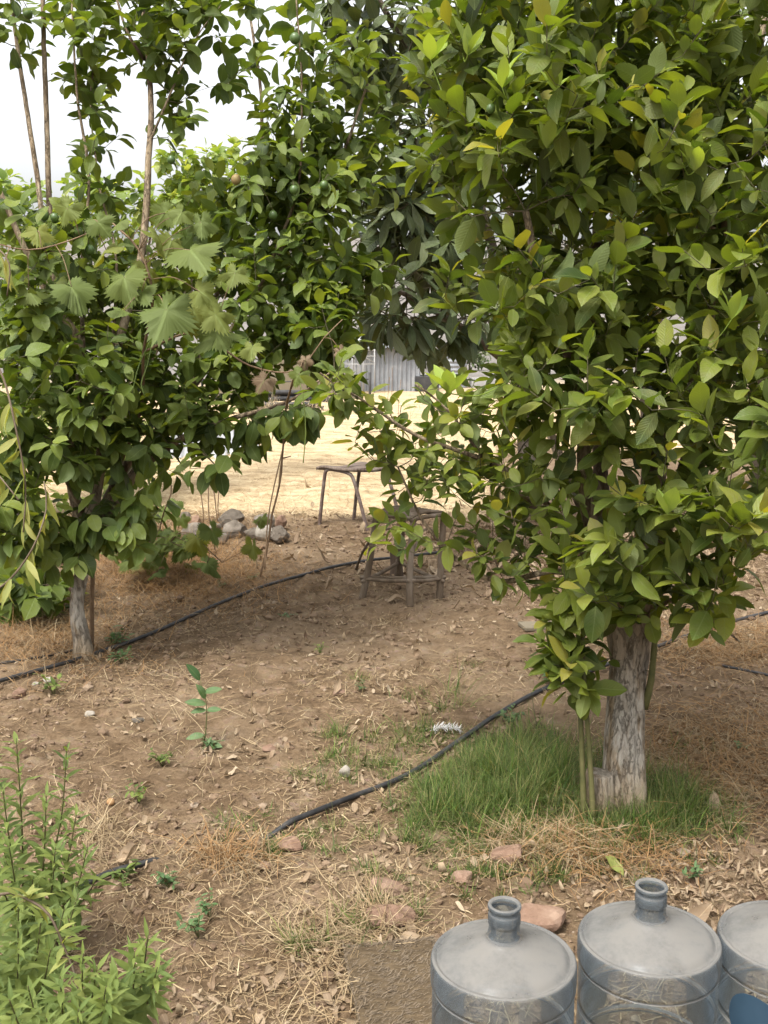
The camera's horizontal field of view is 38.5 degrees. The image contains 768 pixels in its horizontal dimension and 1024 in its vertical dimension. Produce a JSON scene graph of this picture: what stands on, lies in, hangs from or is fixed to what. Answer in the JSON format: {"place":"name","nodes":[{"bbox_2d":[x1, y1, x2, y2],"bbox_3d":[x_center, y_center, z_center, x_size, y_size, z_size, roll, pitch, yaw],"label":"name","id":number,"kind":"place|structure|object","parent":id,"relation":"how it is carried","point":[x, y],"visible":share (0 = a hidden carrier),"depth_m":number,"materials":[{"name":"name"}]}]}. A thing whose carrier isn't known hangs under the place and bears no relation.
{"place":"outdoors","nodes":[
{"label":"outdoors","id":0,"kind":"place"},
{"bbox_2d":[218,357,360,399],"bbox_3d":[-2.168,-3.184,25.652,3.207,0.999,2.600,0,10,0],"label":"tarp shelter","id":1,"kind":"object","parent":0,"point":[285,386],"visible":0.02,"depth_m":24.40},
{"bbox_2d":[344,337,375,392],"bbox_3d":[-0.687,-3.776,28.115,0.950,1.458,0.766,0,10,0],"label":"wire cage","id":2,"kind":"object","parent":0,"point":[363,363],"visible":0.16,"depth_m":27.79,"materials":[{"name":"grey metal"}]},
{"bbox_2d":[0,237,767,1023],"bbox_3d":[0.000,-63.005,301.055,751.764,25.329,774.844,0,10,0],"label":"ground","id":3,"kind":"structure","parent":0,"point":[482,625],"depth_m":4.30,"materials":[{"name":"soil"}]},
{"bbox_2d":[12,686,25,698],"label":"stone","id":4,"kind":"object","parent":3,"relation":"on","point":[20,691],"visible":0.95,"depth_m":4.51,"materials":[{"name":"brown stone"}]},
{"bbox_2d":[0,250,61,609],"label":"wilted shrub","id":5,"kind":"object","parent":3,"relation":"on","point":[31,571],"visible":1,"depth_m":3.11,"materials":[{"name":"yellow plant"}]},
{"bbox_2d":[0,649,72,663],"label":"irrigation hose","id":6,"kind":"object","parent":3,"relation":"on","point":[18,660],"visible":0.61,"depth_m":4.99,"materials":[{"name":"black rubber"}]},
{"bbox_2d":[0,486,88,625],"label":"background bush","id":7,"kind":"object","parent":3,"relation":"on","point":[28,604],"visible":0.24,"depth_m":5.52,"materials":[{"name":"green plant"}]},
{"bbox_2d":[0,168,89,514],"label":"background bush","id":8,"kind":"object","parent":3,"relation":"on","point":[5,180],"visible":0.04,"depth_m":8.45,"materials":[{"name":"green plant"}]},
{"bbox_2d":[0,875,91,1021],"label":"leafy herb","id":9,"kind":"object","parent":3,"relation":"on","point":[42,961],"visible":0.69,"depth_m":2.21,"materials":[{"name":"green plant"}]},
{"bbox_2d":[0,884,98,1007],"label":"arching twig","id":10,"kind":"object","parent":3,"relation":"on","point":[45,911],"visible":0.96,"depth_m":2.10,"materials":[{"name":"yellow plant"}]},
{"bbox_2d":[32,673,66,693],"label":"weed","id":11,"kind":"object","parent":3,"relation":"on","point":[54,683],"visible":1,"depth_m":4.52,"materials":[{"name":"green plant"}]},
{"bbox_2d":[0,731,117,956],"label":"leafy herb","id":12,"kind":"object","parent":3,"relation":"on","point":[14,874],"visible":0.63,"depth_m":2.60,"materials":[{"name":"green plant"}]},
{"bbox_2d":[0,939,125,1023],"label":"leafy herb","id":13,"kind":"object","parent":3,"relation":"on","point":[63,1009],"visible":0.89,"depth_m":2.01,"materials":[{"name":"green plant"}]},
{"bbox_2d":[85,711,94,716],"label":"stone","id":14,"kind":"object","parent":3,"relation":"on","point":[88,713],"visible":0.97,"depth_m":4.33,"materials":[{"name":"white stone"}]},
{"bbox_2d":[106,798,114,805],"bbox_3d":[-0.866,0.919,3.480,0.026,0.024,0.026,0,10,0],"label":"fallen nut","id":15,"kind":"object","parent":3,"relation":"on","point":[112,802],"visible":0.94,"depth_m":3.47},
{"bbox_2d":[53,174,174,497],"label":"background bush","id":16,"kind":"object","parent":3,"relation":"on","point":[130,200],"visible":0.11,"depth_m":8.81,"materials":[{"name":"green plant"}]},
{"bbox_2d":[104,625,133,650],"bbox_3d":[-1.263,0.600,5.202,0.134,0.114,0.121,7,12,36],"label":"weed","id":17,"kind":"object","parent":3,"relation":"on","point":[117,637],"visible":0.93,"depth_m":5.21,"materials":[{"name":"green plant"}]},
{"bbox_2d":[107,645,132,663],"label":"weed","id":18,"kind":"object","parent":3,"relation":"on","point":[122,655],"visible":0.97,"depth_m":4.92,"materials":[{"name":"green plant"}]},
{"bbox_2d":[110,859,140,886],"bbox_3d":[-0.718,0.998,3.031,0.077,0.060,0.109,0,10,0],"label":"weed","id":19,"kind":"object","parent":3,"relation":"on","point":[127,873],"visible":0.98,"depth_m":3.03,"materials":[{"name":"green plant"}]},
{"bbox_2d":[116,842,134,861],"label":"dead leaf","id":20,"kind":"object","parent":3,"relation":"on","point":[125,853],"visible":1,"depth_m":3.12,"materials":[{"name":"beige plant"}]},
{"bbox_2d":[82,917,176,1023],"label":"leafy herb","id":21,"kind":"object","parent":3,"relation":"on","point":[137,998],"visible":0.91,"depth_m":2.13,"materials":[{"name":"green plant"}]},
{"bbox_2d":[125,779,146,802],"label":"weed","id":22,"kind":"object","parent":3,"relation":"on","point":[138,793],"visible":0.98,"depth_m":3.50,"materials":[{"name":"green plant"}]},
{"bbox_2d":[131,717,144,722],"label":"stone","id":23,"kind":"object","parent":3,"relation":"on","point":[135,720],"visible":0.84,"depth_m":4.25,"materials":[{"name":"beige stone"}]},
{"bbox_2d":[148,748,175,765],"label":"weed","id":24,"kind":"object","parent":3,"relation":"on","point":[162,758],"visible":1,"depth_m":3.83,"materials":[{"name":"green plant"}]},
{"bbox_2d":[150,865,178,890],"bbox_3d":[-0.596,1.009,3.005,0.080,0.061,0.069,0,10,0],"label":"weed","id":25,"kind":"object","parent":3,"relation":"on","point":[169,878],"visible":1,"depth_m":3.00,"materials":[{"name":"green plant"}]},
{"bbox_2d":[0,194,343,648],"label":"grape vine","id":26,"kind":"object","parent":3,"relation":"on","point":[204,318],"visible":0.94,"depth_m":4.37,"materials":[{"name":"green plant"}]},
{"bbox_2d":[81,459,269,580],"bbox_3d":[-1.184,0.030,6.386,1.091,0.890,1.179,0,10,0],"label":"grape vine","id":27,"kind":"object","parent":3,"relation":"on","point":[188,546],"visible":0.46,"depth_m":6.21,"materials":[{"name":"plant"}]},
{"bbox_2d":[175,911,205,937],"bbox_3d":[-0.480,1.031,2.731,0.074,0.068,0.104,-3,10,-14],"label":"weed","id":28,"kind":"object","parent":3,"relation":"on","point":[197,921],"visible":1,"depth_m":2.74,"materials":[{"name":"green plant"}]},
{"bbox_2d":[181,522,199,535],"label":"stone","id":29,"kind":"object","parent":3,"relation":"on","point":[192,527],"visible":0.24,"depth_m":7.72,"materials":[{"name":"grey stone"}]},
{"bbox_2d":[188,514,201,522],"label":"stone","id":30,"kind":"object","parent":3,"relation":"on","point":[195,517],"visible":0.5,"depth_m":8.28,"materials":[{"name":"stone"}]},
{"bbox_2d":[185,664,221,748],"bbox_3d":[-0.657,0.709,4.000,0.138,0.316,0.066,0,10,0],"label":"seedling","id":31,"kind":"object","parent":3,"relation":"on","point":[194,672],"visible":1,"depth_m":4.00,"materials":[{"name":"green plant"}]},
{"bbox_2d":[0,0,410,660],"label":"citrus tree","id":32,"kind":"object","parent":3,"relation":"on","point":[84,446],"visible":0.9,"depth_m":4.98,"materials":[{"name":"green plant"}]},
{"bbox_2d":[171,430,240,458],"bbox_3d":[-2.022,-0.804,13.038,1.050,0.300,1.544,-1,10,-8],"label":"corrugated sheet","id":33,"kind":"object","parent":3,"relation":"on","point":[184,452],"visible":0.08,"depth_m":12.74,"materials":[{"name":"white metal"}]},
{"bbox_2d":[195,888,217,920],"bbox_3d":[-0.463,1.021,2.838,0.056,0.069,0.104,6,12,32],"label":"weed","id":34,"kind":"object","parent":3,"relation":"on","point":[204,908],"visible":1,"depth_m":2.84,"materials":[{"name":"green plant"}]},
{"bbox_2d":[201,735,224,748],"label":"weed","id":35,"kind":"object","parent":3,"relation":"on","point":[209,742],"visible":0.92,"depth_m":3.98,"materials":[{"name":"green plant"}]},
{"bbox_2d":[0,551,437,682],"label":"irrigation hose","id":36,"kind":"object","parent":3,"relation":"on","point":[44,668],"visible":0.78,"depth_m":5.62,"materials":[{"name":"black rubber"}]},
{"bbox_2d":[125,106,315,467],"bbox_3d":[-1.448,-1.971,10.296,1.966,3.545,1.402,0,10,0],"label":"background bush","id":37,"kind":"object","parent":3,"relation":"on","point":[172,188],"visible":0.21,"depth_m":9.78,"materials":[{"name":"green plant"}]},
{"bbox_2d":[218,533,228,544],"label":"stone","id":38,"kind":"object","parent":3,"relation":"on","point":[222,538],"visible":0.34,"depth_m":7.60,"materials":[{"name":"grey stone"}]},
{"bbox_2d":[218,508,244,526],"bbox_3d":[-1.146,0.057,8.232,0.206,0.165,0.171,0,10,0],"label":"stone","id":39,"kind":"object","parent":3,"relation":"on","point":[229,515],"visible":0.62,"depth_m":8.19,"materials":[{"name":"grey stone"}]},
{"bbox_2d":[222,520,246,538],"bbox_3d":[-1.067,0.134,7.844,0.177,0.154,0.116,0,10,0],"label":"stone","id":40,"kind":"object","parent":3,"relation":"on","point":[232,528],"visible":0.84,"depth_m":7.80,"materials":[{"name":"grey stone"}]},
{"bbox_2d":[244,527,256,539],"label":"stone","id":41,"kind":"object","parent":3,"relation":"on","point":[251,533],"visible":0.55,"depth_m":7.72,"materials":[{"name":"grey stone"}]},
{"bbox_2d":[255,525,271,540],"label":"stone","id":42,"kind":"object","parent":3,"relation":"on","point":[260,534],"visible":0.59,"depth_m":7.65,"materials":[{"name":"grey stone"}]},
{"bbox_2d":[254,514,274,527],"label":"stone","id":43,"kind":"object","parent":3,"relation":"on","point":[257,516],"visible":0.35,"depth_m":8.20,"materials":[{"name":"grey stone"}]},
{"bbox_2d":[259,861,273,870],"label":"stone","id":44,"kind":"object","parent":3,"relation":"on","point":[265,863],"visible":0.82,"depth_m":3.13,"materials":[{"name":"brown stone"}]},
{"bbox_2d":[262,744,275,751],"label":"stone","id":45,"kind":"object","parent":3,"relation":"on","point":[268,748],"visible":0.98,"depth_m":3.98,"materials":[{"name":"beige stone"}]},
{"bbox_2d":[270,525,289,542],"bbox_3d":[-0.736,0.162,7.681,0.155,0.146,0.161,0,10,0],"label":"stone","id":46,"kind":"object","parent":3,"relation":"on","point":[278,531],"visible":0.86,"depth_m":7.62,"materials":[{"name":"grey stone"}]},
{"bbox_2d":[275,515,286,527],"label":"stone","id":47,"kind":"object","parent":3,"relation":"on","point":[281,520],"visible":0.81,"depth_m":8.06,"materials":[{"name":"brown stone"}]},
{"bbox_2d":[201,372,370,393],"bbox_3d":[-2.159,-2.724,24.194,3.747,0.700,0.092,0,10,0],"label":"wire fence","id":48,"kind":"object","parent":3,"relation":"on","point":[369,379],"visible":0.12,"depth_m":24.16,"materials":[{"name":"grey metal"}]},
{"bbox_2d":[277,835,302,851],"bbox_3d":[-0.279,0.977,3.221,0.061,0.041,0.067,-6,12,-30],"label":"stone","id":49,"kind":"object","parent":3,"relation":"on","point":[293,846],"visible":0.91,"depth_m":3.21,"materials":[{"name":"beige stone"}]},
{"bbox_2d":[257,390,328,410],"bbox_3d":[-1.700,-1.979,19.471,1.435,0.366,0.377,0,10,0],"label":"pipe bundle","id":50,"kind":"object","parent":3,"relation":"on","point":[282,395],"visible":0.19,"depth_m":19.45,"materials":[{"name":"grey metal"}]},
{"bbox_2d":[200,377,400,522],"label":"dry stalks","id":51,"kind":"object","parent":3,"relation":"on","point":[218,491],"visible":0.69,"depth_m":8.31,"materials":[{"name":"plant"}]},
{"bbox_2d":[315,642,327,653],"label":"weed","id":52,"kind":"object","parent":3,"relation":"on","point":[323,646],"visible":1,"depth_m":5.09,"materials":[{"name":"green plant"}]},
{"bbox_2d":[333,679,340,692],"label":"dead leaf","id":53,"kind":"object","parent":3,"relation":"on","point":[337,686],"visible":1,"depth_m":4.52,"materials":[{"name":"beige plant"}]},
{"bbox_2d":[333,689,344,695],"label":"stone","id":54,"kind":"object","parent":3,"relation":"on","point":[340,691],"visible":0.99,"depth_m":4.51,"materials":[{"name":"brown stone"}]},
{"bbox_2d":[339,765,349,777],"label":"stone","id":55,"kind":"object","parent":3,"relation":"on","point":[345,769],"visible":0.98,"depth_m":3.73,"materials":[{"name":"white stone"}]},
{"bbox_2d":[316,462,397,530],"bbox_3d":[-0.179,-0.120,8.270,0.571,0.472,0.340,6,12,32],"label":"stool","id":56,"kind":"object","parent":3,"relation":"on","point":[358,467],"visible":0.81,"depth_m":8.23,"materials":[{"name":"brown wood"}]},
{"bbox_2d":[355,679,365,691],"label":"weed","id":57,"kind":"object","parent":3,"relation":"on","point":[359,686],"visible":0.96,"depth_m":4.56,"materials":[{"name":"green plant"}]},
{"bbox_2d":[355,542,368,569],"bbox_3d":[-0.135,0.242,6.517,0.062,0.390,0.711,-2,10,-11],"label":"loose stick","id":58,"kind":"object","parent":3,"relation":"on","point":[361,554],"visible":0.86,"depth_m":6.38,"materials":[{"name":"brown wood"}]},
{"bbox_2d":[26,390,734,517],"bbox_3d":[0.038,-1.197,15.064,17.143,0.585,13.330,0,10,0],"label":"field stubble","id":59,"kind":"object","parent":3,"relation":"on","point":[294,506],"visible":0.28,"depth_m":9.94,"materials":[{"name":"beige plant"}]},
{"bbox_2d":[344,344,419,390],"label":"metal shed","id":60,"kind":"structure","parent":3,"relation":"on","point":[396,370],"depth_m":29.23,"materials":[{"name":"grey metal"}]},
{"bbox_2d":[348,357,362,390],"bbox_3d":[-0.735,-3.663,29.159,0.494,0.889,0.050,-1,10,-7],"label":"door","id":61,"kind":"structure","parent":60,"relation":"in","point":[358,366],"depth_m":29.11,"materials":[{"name":"grey metal"}]},
{"bbox_2d":[0,489,767,1023],"bbox_3d":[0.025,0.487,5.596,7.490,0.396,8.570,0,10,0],"label":"dry straw","id":62,"kind":"object","parent":3,"relation":"on","point":[342,984],"visible":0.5,"depth_m":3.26,"materials":[{"name":"beige plant"}]},
{"bbox_2d":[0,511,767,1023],"bbox_3d":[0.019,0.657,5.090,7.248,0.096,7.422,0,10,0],"label":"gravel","id":63,"kind":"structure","parent":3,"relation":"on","point":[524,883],"depth_m":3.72,"materials":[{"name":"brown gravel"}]},
{"bbox_2d":[0,479,767,1023],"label":"leaf litter","id":64,"kind":"object","parent":3,"relation":"on","point":[706,893],"visible":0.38,"depth_m":3.36,"materials":[{"name":"brown plant"}]},
{"bbox_2d":[688,903,711,921],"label":"dead leaf","id":65,"kind":"object","parent":64,"relation":"on","point":[701,911],"visible":0.42,"depth_m":2.81,"materials":[{"name":"beige plant"}]},
{"bbox_2d":[369,877,409,897],"bbox_3d":[0.014,1.018,2.987,0.103,0.045,0.077,4,11,19],"label":"stone","id":66,"kind":"object","parent":3,"relation":"on","point":[388,883],"visible":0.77,"depth_m":2.97,"materials":[{"name":"brown stone"}]},
{"bbox_2d":[366,904,415,927],"bbox_3d":[0.019,1.047,2.849,0.129,0.059,0.091,-7,12,-34],"label":"stone","id":67,"kind":"object","parent":3,"relation":"on","point":[394,908],"visible":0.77,"depth_m":2.83,"materials":[{"name":"brown stone"}]},
{"bbox_2d":[341,933,447,1023],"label":"door mat","id":68,"kind":"object","parent":3,"relation":"on","point":[401,976],"depth_m":2.54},
{"bbox_2d":[390,553,403,575],"bbox_3d":[0.076,0.327,6.615,0.093,0.209,0.095,0,10,0],"label":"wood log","id":69,"kind":"object","parent":3,"relation":"on","point":[393,558],"visible":0.37,"depth_m":6.59,"materials":[{"name":"brown wood"}]},
{"bbox_2d":[359,505,445,606],"bbox_3d":[0.116,0.227,6.233,0.497,0.549,0.511,8,13,38],"label":"stick stool","id":70,"kind":"object","parent":3,"relation":"on","point":[409,579],"visible":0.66,"depth_m":6.10,"materials":[{"name":"brown wood"}]},
{"bbox_2d":[398,931,419,941],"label":"dead leaf","id":71,"kind":"object","parent":3,"relation":"on","point":[413,934],"visible":0.69,"depth_m":2.74,"materials":[{"name":"beige plant"}]},
{"bbox_2d":[414,649,419,656],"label":"dead leaf","id":72,"kind":"object","parent":3,"relation":"on","point":[416,652],"visible":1,"depth_m":4.99,"materials":[{"name":"beige plant"}]},
{"bbox_2d":[72,611,767,891],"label":"irrigation hose","id":73,"kind":"object","parent":3,"relation":"on","point":[312,812],"visible":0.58,"depth_m":3.68,"materials":[{"name":"black rubber"}]},
{"bbox_2d":[415,375,438,391],"bbox_3d":[1.118,-3.476,29.660,0.618,0.420,0.800,-1,10,-6],"label":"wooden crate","id":74,"kind":"object","parent":3,"relation":"on","point":[425,382],"visible":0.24,"depth_m":29.26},
{"bbox_2d":[430,721,461,733],"bbox_3d":[0.239,0.820,4.150,0.131,0.045,0.072,0,10,0],"label":"white feather","id":75,"kind":"object","parent":3,"relation":"on","point":[445,727],"visible":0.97,"depth_m":4.15,"materials":[{"name":"white"}]},
{"bbox_2d":[453,870,471,882],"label":"stone","id":76,"kind":"object","parent":3,"relation":"on","point":[462,876],"visible":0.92,"depth_m":3.03,"materials":[{"name":"brown stone"}]},
{"bbox_2d":[300,0,638,515],"label":"loquat tree","id":77,"kind":"object","parent":3,"relation":"on","point":[416,340],"visible":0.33,"depth_m":6.31,"materials":[{"name":"green plant"}]},
{"bbox_2d":[467,350,491,370],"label":"scrub bush","id":78,"kind":"object","parent":3,"relation":"on","point":[481,358],"visible":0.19,"depth_m":60.23,"materials":[{"name":"green plant"}]},
{"bbox_2d":[469,377,495,387],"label":"white block","id":79,"kind":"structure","parent":3,"relation":"on","point":[480,383],"depth_m":32.15,"materials":[{"name":"white concrete"}]},
{"bbox_2d":[430,896,576,1023],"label":"water jug","id":80,"kind":"object","parent":3,"relation":"on","point":[533,962],"visible":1,"depth_m":2.01,"materials":[{"name":"plastic"}]},
{"bbox_2d":[490,844,521,865],"bbox_3d":[0.359,0.989,3.176,0.086,0.058,0.098,4,11,23],"label":"stone","id":81,"kind":"object","parent":3,"relation":"on","point":[500,852],"visible":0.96,"depth_m":3.14,"materials":[{"name":"brown stone"}]},
{"bbox_2d":[498,703,524,722],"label":"weed","id":82,"kind":"object","parent":3,"relation":"on","point":[503,712],"visible":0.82,"depth_m":4.24,"materials":[{"name":"green plant"}]},
{"bbox_2d":[293,0,767,820],"label":"lemon tree","id":83,"kind":"object","parent":3,"relation":"on","point":[573,126],"visible":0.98,"depth_m":3.09,"materials":[{"name":"green plant"}]},
{"bbox_2d":[518,621,551,630],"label":"rock","id":84,"kind":"object","parent":3,"relation":"on","point":[528,625],"visible":0.49,"depth_m":5.47,"materials":[{"name":"beige stone"}]},
{"bbox_2d":[520,903,565,931],"bbox_3d":[0.407,1.057,2.848,0.140,0.056,0.099,0,10,0],"label":"stone","id":85,"kind":"object","parent":3,"relation":"on","point":[550,918],"visible":0.81,"depth_m":2.83,"materials":[{"name":"brown stone"}]},
{"bbox_2d":[586,767,614,818],"bbox_3d":[0.682,0.906,3.475,0.110,0.174,0.112,0,10,0],"label":"tree stump","id":86,"kind":"object","parent":3,"relation":"on","point":[604,783],"visible":0.57,"depth_m":3.43,"materials":[{"name":"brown wood"}]},
{"bbox_2d":[605,855,623,875],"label":"dead leaf","id":87,"kind":"object","parent":3,"relation":"on","point":[614,861],"visible":1,"depth_m":3.11,"materials":[{"name":"plant"}]},
{"bbox_2d":[577,3,687,417],"label":"background tree","id":88,"kind":"object","parent":3,"relation":"on","point":[675,334],"visible":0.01,"depth_m":8.62,"materials":[{"name":"green plant"}]},
{"bbox_2d":[576,877,722,1023],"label":"water jug","id":89,"kind":"object","parent":3,"relation":"on","point":[677,943],"visible":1,"depth_m":2.09,"materials":[{"name":"plastic"}]},
{"bbox_2d":[682,861,703,878],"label":"weed","id":90,"kind":"object","parent":3,"relation":"on","point":[696,868],"visible":1,"depth_m":3.07,"materials":[{"name":"green plant"}]},
{"bbox_2d":[658,6,767,486],"label":"background tree","id":91,"kind":"object","parent":3,"relation":"on","point":[740,384],"visible":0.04,"depth_m":7.52,"materials":[{"name":"green plant"}]},
{"bbox_2d":[709,790,719,811],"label":"dead leaf","id":92,"kind":"object","parent":3,"relation":"on","point":[713,796],"visible":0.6,"depth_m":3.50,"materials":[{"name":"brown plant"}]},
{"bbox_2d":[734,740,746,748],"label":"weed","id":93,"kind":"object","parent":3,"relation":"on","point":[739,746],"visible":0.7,"depth_m":3.96,"materials":[{"name":"green plant"}]},
{"bbox_2d":[717,900,767,1023],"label":"water jug","id":94,"kind":"object","parent":3,"relation":"on","point":[742,931],"visible":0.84,"depth_m":2.10,"materials":[{"name":"plastic"}]},
{"bbox_2d":[722,665,767,675],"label":"irrigation hose","id":95,"kind":"object","parent":3,"relation":"on","point":[745,670],"visible":0.98,"depth_m":4.86,"materials":[{"name":"black rubber"}]},
{"bbox_2d":[0,0,767,239],"label":"sky","id":96,"kind":"structure","parent":0,"point":[132,98],"materials":[{"name":"white"}]},
{"bbox_2d":[439,357,466,387],"bbox_3d":[1.940,-4.308,32.184,1.060,1.338,1.060,0,10,0],"label":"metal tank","id":97,"kind":"object","parent":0,"point":[455,366],"visible":0.12,"depth_m":31.73,"materials":[{"name":"silver metal"}]},
{"bbox_2d":[197,643,765,960],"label":"grass","id":98,"kind":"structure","parent":0,"point":[522,780],"depth_m":3.48,"materials":[{"name":"green plant"}]}
]}

